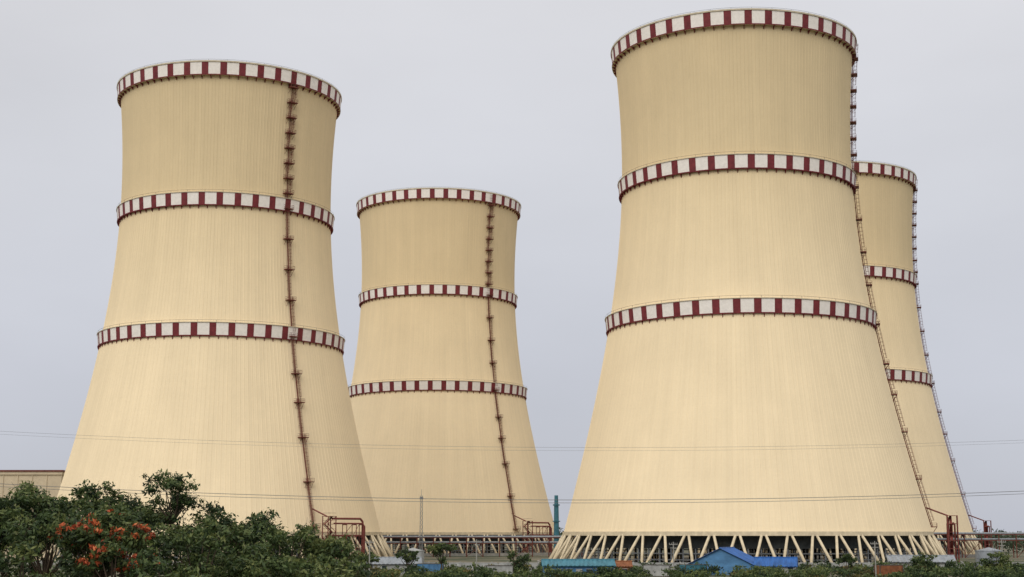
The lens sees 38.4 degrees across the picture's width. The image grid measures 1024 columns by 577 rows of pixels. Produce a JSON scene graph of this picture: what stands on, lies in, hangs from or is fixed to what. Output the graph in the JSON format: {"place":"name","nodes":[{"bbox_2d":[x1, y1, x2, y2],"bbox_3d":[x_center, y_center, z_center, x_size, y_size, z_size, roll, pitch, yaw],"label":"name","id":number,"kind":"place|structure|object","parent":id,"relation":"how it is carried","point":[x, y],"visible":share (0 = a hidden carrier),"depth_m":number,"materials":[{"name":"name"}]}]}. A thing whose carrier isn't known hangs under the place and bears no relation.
{"place":"outdoors","nodes":[
{"label":"outdoors","id":0,"kind":"place"},
{"bbox_2d":[0,431,1017,502],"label":"power line","id":1,"kind":"object","parent":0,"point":[539,450],"visible":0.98,"depth_m":294.47,"materials":[{"name":"metal"}]},
{"bbox_2d":[0,535,1023,576],"bbox_3d":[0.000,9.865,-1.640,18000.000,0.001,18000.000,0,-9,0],"label":"ground","id":2,"kind":"structure","parent":0,"point":[1020,558],"depth_m":592.18,"materials":[{"name":"green plant"}]},
{"bbox_2d":[0,497,35,550],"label":"rain tree","id":3,"kind":"object","parent":2,"relation":"on","point":[10,512],"visible":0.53,"depth_m":124.75,"materials":[{"name":"green plant"}]},
{"bbox_2d":[0,536,55,576],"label":"mango tree","id":4,"kind":"object","parent":2,"relation":"on","point":[20,548],"visible":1,"depth_m":101.33,"materials":[{"name":"green plant"}]},
{"bbox_2d":[0,470,64,557],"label":"turbine hall","id":5,"kind":"structure","parent":2,"relation":"on","point":[43,479],"depth_m":610.02,"materials":[{"name":"beige metal cladding"},{"name":"brown-grey steel"},{"name":"glass"}]},
{"bbox_2d":[2,475,61,556],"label":"windows and ribs","id":6,"kind":"structure","parent":5,"relation":"in","point":[3,475],"depth_m":609.75,"materials":[{"name":"brown glass"}]},
{"bbox_2d":[0,509,83,576],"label":"mango tree","id":7,"kind":"object","parent":2,"relation":"on","point":[31,529],"visible":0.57,"depth_m":110.56,"materials":[{"name":"green plant"}]},
{"bbox_2d":[0,480,93,576],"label":"rain tree","id":8,"kind":"object","parent":2,"relation":"on","point":[30,501],"visible":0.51,"depth_m":128.88,"materials":[{"name":"green plant"}]},
{"bbox_2d":[42,500,155,576],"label":"flame tree","id":9,"kind":"object","parent":2,"relation":"on","point":[81,530],"visible":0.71,"depth_m":107.22,"materials":[{"name":"green plant"}]},
{"bbox_2d":[57,479,147,513],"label":"rain tree","id":10,"kind":"object","parent":2,"relation":"on","point":[84,491],"visible":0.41,"depth_m":137.28,"materials":[{"name":"green plant"}]},
{"bbox_2d":[75,529,162,576],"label":"flame tree","id":11,"kind":"object","parent":2,"relation":"on","point":[111,553],"visible":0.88,"depth_m":105.11,"materials":[{"name":"green plant"}]},
{"bbox_2d":[116,501,165,561],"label":"mango tree","id":12,"kind":"object","parent":2,"relation":"on","point":[148,518],"visible":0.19,"depth_m":132.85,"materials":[{"name":"green plant"}]},
{"bbox_2d":[125,557,211,576],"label":"mango tree","id":13,"kind":"object","parent":2,"relation":"on","point":[158,566],"visible":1,"depth_m":102.90,"materials":[{"name":"green plant"}]},
{"bbox_2d":[141,468,204,570],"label":"neem tree","id":14,"kind":"object","parent":2,"relation":"on","point":[175,484],"visible":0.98,"depth_m":129.97,"materials":[{"name":"green plant"}]},
{"bbox_2d":[0,550,373,576],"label":"understory shrubs","id":15,"kind":"object","parent":2,"relation":"on","point":[55,560],"visible":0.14,"depth_m":140.55,"materials":[{"name":"green plant"}]},
{"bbox_2d":[133,516,251,576],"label":"mango tree","id":16,"kind":"object","parent":2,"relation":"on","point":[206,538],"visible":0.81,"depth_m":112.17,"materials":[{"name":"green plant"}]},
{"bbox_2d":[24,59,393,564],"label":"cooling tower","id":17,"kind":"structure","parent":2,"relation":"on","point":[221,328],"depth_m":508.84,"materials":[{"name":"beige concrete"}]},
{"bbox_2d":[159,497,259,574],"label":"rain tree","id":18,"kind":"object","parent":2,"relation":"on","point":[211,510],"visible":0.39,"depth_m":129.84,"materials":[{"name":"green plant"}]},
{"bbox_2d":[212,507,295,576],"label":"rain tree","id":19,"kind":"object","parent":2,"relation":"on","point":[262,524],"visible":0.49,"depth_m":133.09,"materials":[{"name":"green plant"}]},
{"bbox_2d":[225,541,300,576],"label":"mango tree","id":20,"kind":"object","parent":2,"relation":"on","point":[262,565],"visible":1,"depth_m":113.21,"materials":[{"name":"green plant"}]},
{"bbox_2d":[259,520,332,573],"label":"mango tree","id":21,"kind":"object","parent":2,"relation":"on","point":[303,535],"visible":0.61,"depth_m":129.81,"materials":[{"name":"green plant"}]},
{"bbox_2d":[270,559,353,576],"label":"mango tree","id":22,"kind":"object","parent":2,"relation":"on","point":[319,572],"visible":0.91,"depth_m":114.80,"materials":[{"name":"green plant"}]},
{"bbox_2d":[293,533,364,572],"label":"mango tree","id":23,"kind":"object","parent":2,"relation":"on","point":[335,547],"visible":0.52,"depth_m":130.31,"materials":[{"name":"green plant"}]},
{"bbox_2d":[304,553,370,576],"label":"mango tree","id":24,"kind":"object","parent":2,"relation":"on","point":[353,566],"visible":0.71,"depth_m":126.64,"materials":[{"name":"green plant"}]},
{"bbox_2d":[353,550,379,570],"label":"tree","id":25,"kind":"object","parent":2,"relation":"on","point":[366,557],"visible":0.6,"depth_m":337.86,"materials":[{"name":"green plant"}]},
{"bbox_2d":[365,540,373,570],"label":"utility pole","id":26,"kind":"object","parent":2,"relation":"on","point":[369,542],"visible":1,"depth_m":330.90,"materials":[{"name":"grey concrete"}]},
{"bbox_2d":[364,557,421,574],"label":"grey roofed shed","id":27,"kind":"structure","parent":2,"relation":"on","point":[389,562],"depth_m":362.54,"materials":[{"name":"metal"}]},
{"bbox_2d":[370,565,415,570],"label":"windows and door","id":28,"kind":"structure","parent":27,"relation":"in","point":[383,566],"depth_m":362.06,"materials":[{"name":"grey glass"}]},
{"bbox_2d":[394,547,419,573],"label":"tree","id":29,"kind":"object","parent":2,"relation":"on","point":[408,556],"visible":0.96,"depth_m":345.93,"materials":[{"name":"green plant"}]},
{"bbox_2d":[401,548,423,562],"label":"water tank","id":30,"kind":"object","parent":2,"relation":"on","point":[421,553],"visible":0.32,"depth_m":384.19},
{"bbox_2d":[419,489,422,549],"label":"lattice mast","id":31,"kind":"object","parent":2,"relation":"on","point":[420,540],"visible":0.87,"depth_m":592.08,"materials":[{"name":"metal"}]},
{"bbox_2d":[417,563,443,574],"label":"shipping container","id":32,"kind":"object","parent":2,"relation":"on","point":[433,566],"visible":0.54,"depth_m":358.54,"materials":[{"name":"metal"}]},
{"bbox_2d":[424,542,457,571],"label":"tree","id":33,"kind":"object","parent":2,"relation":"on","point":[435,549],"visible":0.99,"depth_m":332.37,"materials":[{"name":"green plant"}]},
{"bbox_2d":[348,187,571,555],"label":"cooling tower","id":34,"kind":"structure","parent":2,"relation":"on","point":[437,364],"depth_m":697.25,"materials":[{"name":"beige concrete"}]},
{"bbox_2d":[374,536,574,556],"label":"pipe rack","id":35,"kind":"object","parent":2,"relation":"on","point":[482,542],"visible":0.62,"depth_m":631.05,"materials":[{"name":"grey metal"}]},
{"bbox_2d":[473,539,480,569],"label":"utility pole","id":36,"kind":"object","parent":2,"relation":"on","point":[476,541],"visible":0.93,"depth_m":374.05,"materials":[{"name":"grey concrete"}]},
{"bbox_2d":[485,565,512,576],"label":"shipping container","id":37,"kind":"object","parent":2,"relation":"on","point":[507,568],"visible":0.56,"depth_m":337.92,"materials":[{"name":"metal"}]},
{"bbox_2d":[506,550,531,576],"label":"tree","id":38,"kind":"object","parent":2,"relation":"on","point":[511,555],"visible":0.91,"depth_m":343.53,"materials":[{"name":"green plant"}]},
{"bbox_2d":[358,562,685,576],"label":"shrub thicket","id":39,"kind":"object","parent":2,"relation":"on","point":[409,568],"visible":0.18,"depth_m":338.38,"materials":[{"name":"green plant"}]},
{"bbox_2d":[553,495,559,547],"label":"vent stack","id":40,"kind":"object","parent":2,"relation":"on","point":[556,505],"visible":0.73,"depth_m":646.34,"materials":[{"name":"teal metal"}]},
{"bbox_2d":[540,559,615,576],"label":"teal roofed shed","id":41,"kind":"structure","parent":2,"relation":"on","point":[578,565],"depth_m":327.94,"materials":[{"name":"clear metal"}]},
{"bbox_2d":[548,569,608,573],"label":"windows and door","id":42,"kind":"structure","parent":41,"relation":"in","point":[587,570],"depth_m":327.17,"materials":[{"name":"grey glass"}]},
{"bbox_2d":[615,560,632,571],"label":"rusty hut","id":43,"kind":"object","parent":2,"relation":"on","point":[626,565],"visible":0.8,"depth_m":331.00,"materials":[{"name":"orange metal"}]},
{"bbox_2d":[643,564,670,576],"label":"shipping container","id":44,"kind":"object","parent":2,"relation":"on","point":[656,569],"visible":0.75,"depth_m":344.59,"materials":[{"name":"metal"}]},
{"bbox_2d":[309,560,1022,571],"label":"shrub thicket","id":45,"kind":"object","parent":2,"relation":"on","point":[801,566],"visible":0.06,"depth_m":388.07,"materials":[{"name":"green plant"}]},
{"bbox_2d":[669,542,677,568],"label":"utility pole","id":46,"kind":"object","parent":2,"relation":"on","point":[673,544],"visible":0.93,"depth_m":346.48,"materials":[{"name":"grey concrete"}]},
{"bbox_2d":[327,562,1023,570],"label":"panels and posts","id":47,"kind":"object","parent":2,"relation":"on","point":[533,564],"visible":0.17,"depth_m":393.27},
{"bbox_2d":[334,562,1023,576],"bbox_3d":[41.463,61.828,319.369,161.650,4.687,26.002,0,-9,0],"label":"shrub thicket","id":48,"kind":"object","parent":2,"relation":"on","point":[969,571],"visible":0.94,"depth_m":316.31,"materials":[{"name":"green plant"}]},
{"bbox_2d":[679,564,706,573],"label":"shipping container","id":49,"kind":"object","parent":2,"relation":"on","point":[696,566],"visible":0.5,"depth_m":348.78,"materials":[{"name":"metal"}]},
{"bbox_2d":[420,527,1023,545],"bbox_3d":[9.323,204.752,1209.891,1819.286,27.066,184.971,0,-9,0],"label":"distant tree line","id":50,"kind":"object","parent":2,"relation":"on","point":[560,534],"visible":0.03,"depth_m":1234.88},
{"bbox_2d":[688,547,756,574],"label":"blue roofed shed","id":51,"kind":"structure","parent":2,"relation":"on","point":[726,558],"depth_m":360.54,"materials":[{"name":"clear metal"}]},
{"bbox_2d":[537,7,962,561],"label":"cooling tower","id":52,"kind":"structure","parent":2,"relation":"on","point":[741,323],"depth_m":455.12,"materials":[{"name":"beige concrete"}]},
{"bbox_2d":[672,561,834,575],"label":"shrub thicket","id":53,"kind":"object","parent":2,"relation":"on","point":[714,569],"visible":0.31,"depth_m":347.38,"materials":[{"name":"green plant"}]},
{"bbox_2d":[754,557,797,571],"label":"blue roofed shed","id":54,"kind":"structure","parent":2,"relation":"on","point":[787,563],"depth_m":357.88,"materials":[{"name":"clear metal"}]},
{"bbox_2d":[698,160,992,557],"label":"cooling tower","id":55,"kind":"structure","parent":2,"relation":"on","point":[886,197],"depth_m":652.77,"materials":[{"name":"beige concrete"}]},
{"bbox_2d":[835,553,858,576],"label":"tree","id":56,"kind":"object","parent":2,"relation":"on","point":[848,558],"visible":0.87,"depth_m":340.86,"materials":[{"name":"green plant"}]},
{"bbox_2d":[870,541,878,576],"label":"utility pole","id":57,"kind":"object","parent":2,"relation":"on","point":[874,543],"visible":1,"depth_m":340.52,"materials":[{"name":"grey concrete"}]},
{"bbox_2d":[874,565,903,576],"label":"shipping container","id":58,"kind":"object","parent":2,"relation":"on","point":[883,569],"visible":0.63,"depth_m":342.67,"materials":[{"name":"orange metal"}]},
{"bbox_2d":[813,559,1023,576],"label":"shrub thicket","id":59,"kind":"object","parent":2,"relation":"on","point":[946,565],"visible":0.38,"depth_m":346.43,"materials":[{"name":"green plant"}]},
{"bbox_2d":[885,555,956,567],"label":"grey roofed shed","id":60,"kind":"structure","parent":2,"relation":"on","point":[904,559],"depth_m":376.39,"materials":[{"name":"metal"}]},
{"bbox_2d":[909,550,939,571],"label":"tree","id":61,"kind":"object","parent":2,"relation":"on","point":[918,561],"visible":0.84,"depth_m":345.60,"materials":[{"name":"green plant"}]},
{"bbox_2d":[925,532,1023,557],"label":"pipe rack","id":62,"kind":"object","parent":2,"relation":"on","point":[978,539],"visible":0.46,"depth_m":606.62,"materials":[{"name":"red metal"}]},
{"bbox_2d":[943,535,1023,552],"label":"distant tree line","id":63,"kind":"object","parent":2,"relation":"on","point":[1008,543],"visible":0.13,"depth_m":759.56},
{"bbox_2d":[980,551,1010,569],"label":"tree","id":64,"kind":"object","parent":2,"relation":"on","point":[1002,558],"visible":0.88,"depth_m":338.58,"materials":[{"name":"green plant"}]},
{"bbox_2d":[0,0,1023,532],"label":"sky","id":65,"kind":"structure","parent":0,"point":[517,99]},
{"bbox_2d":[975,547,1001,566],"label":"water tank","id":66,"kind":"object","parent":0,"point":[980,554],"visible":0.45,"depth_m":383.52,"materials":[{"name":"metal"}]}
]}

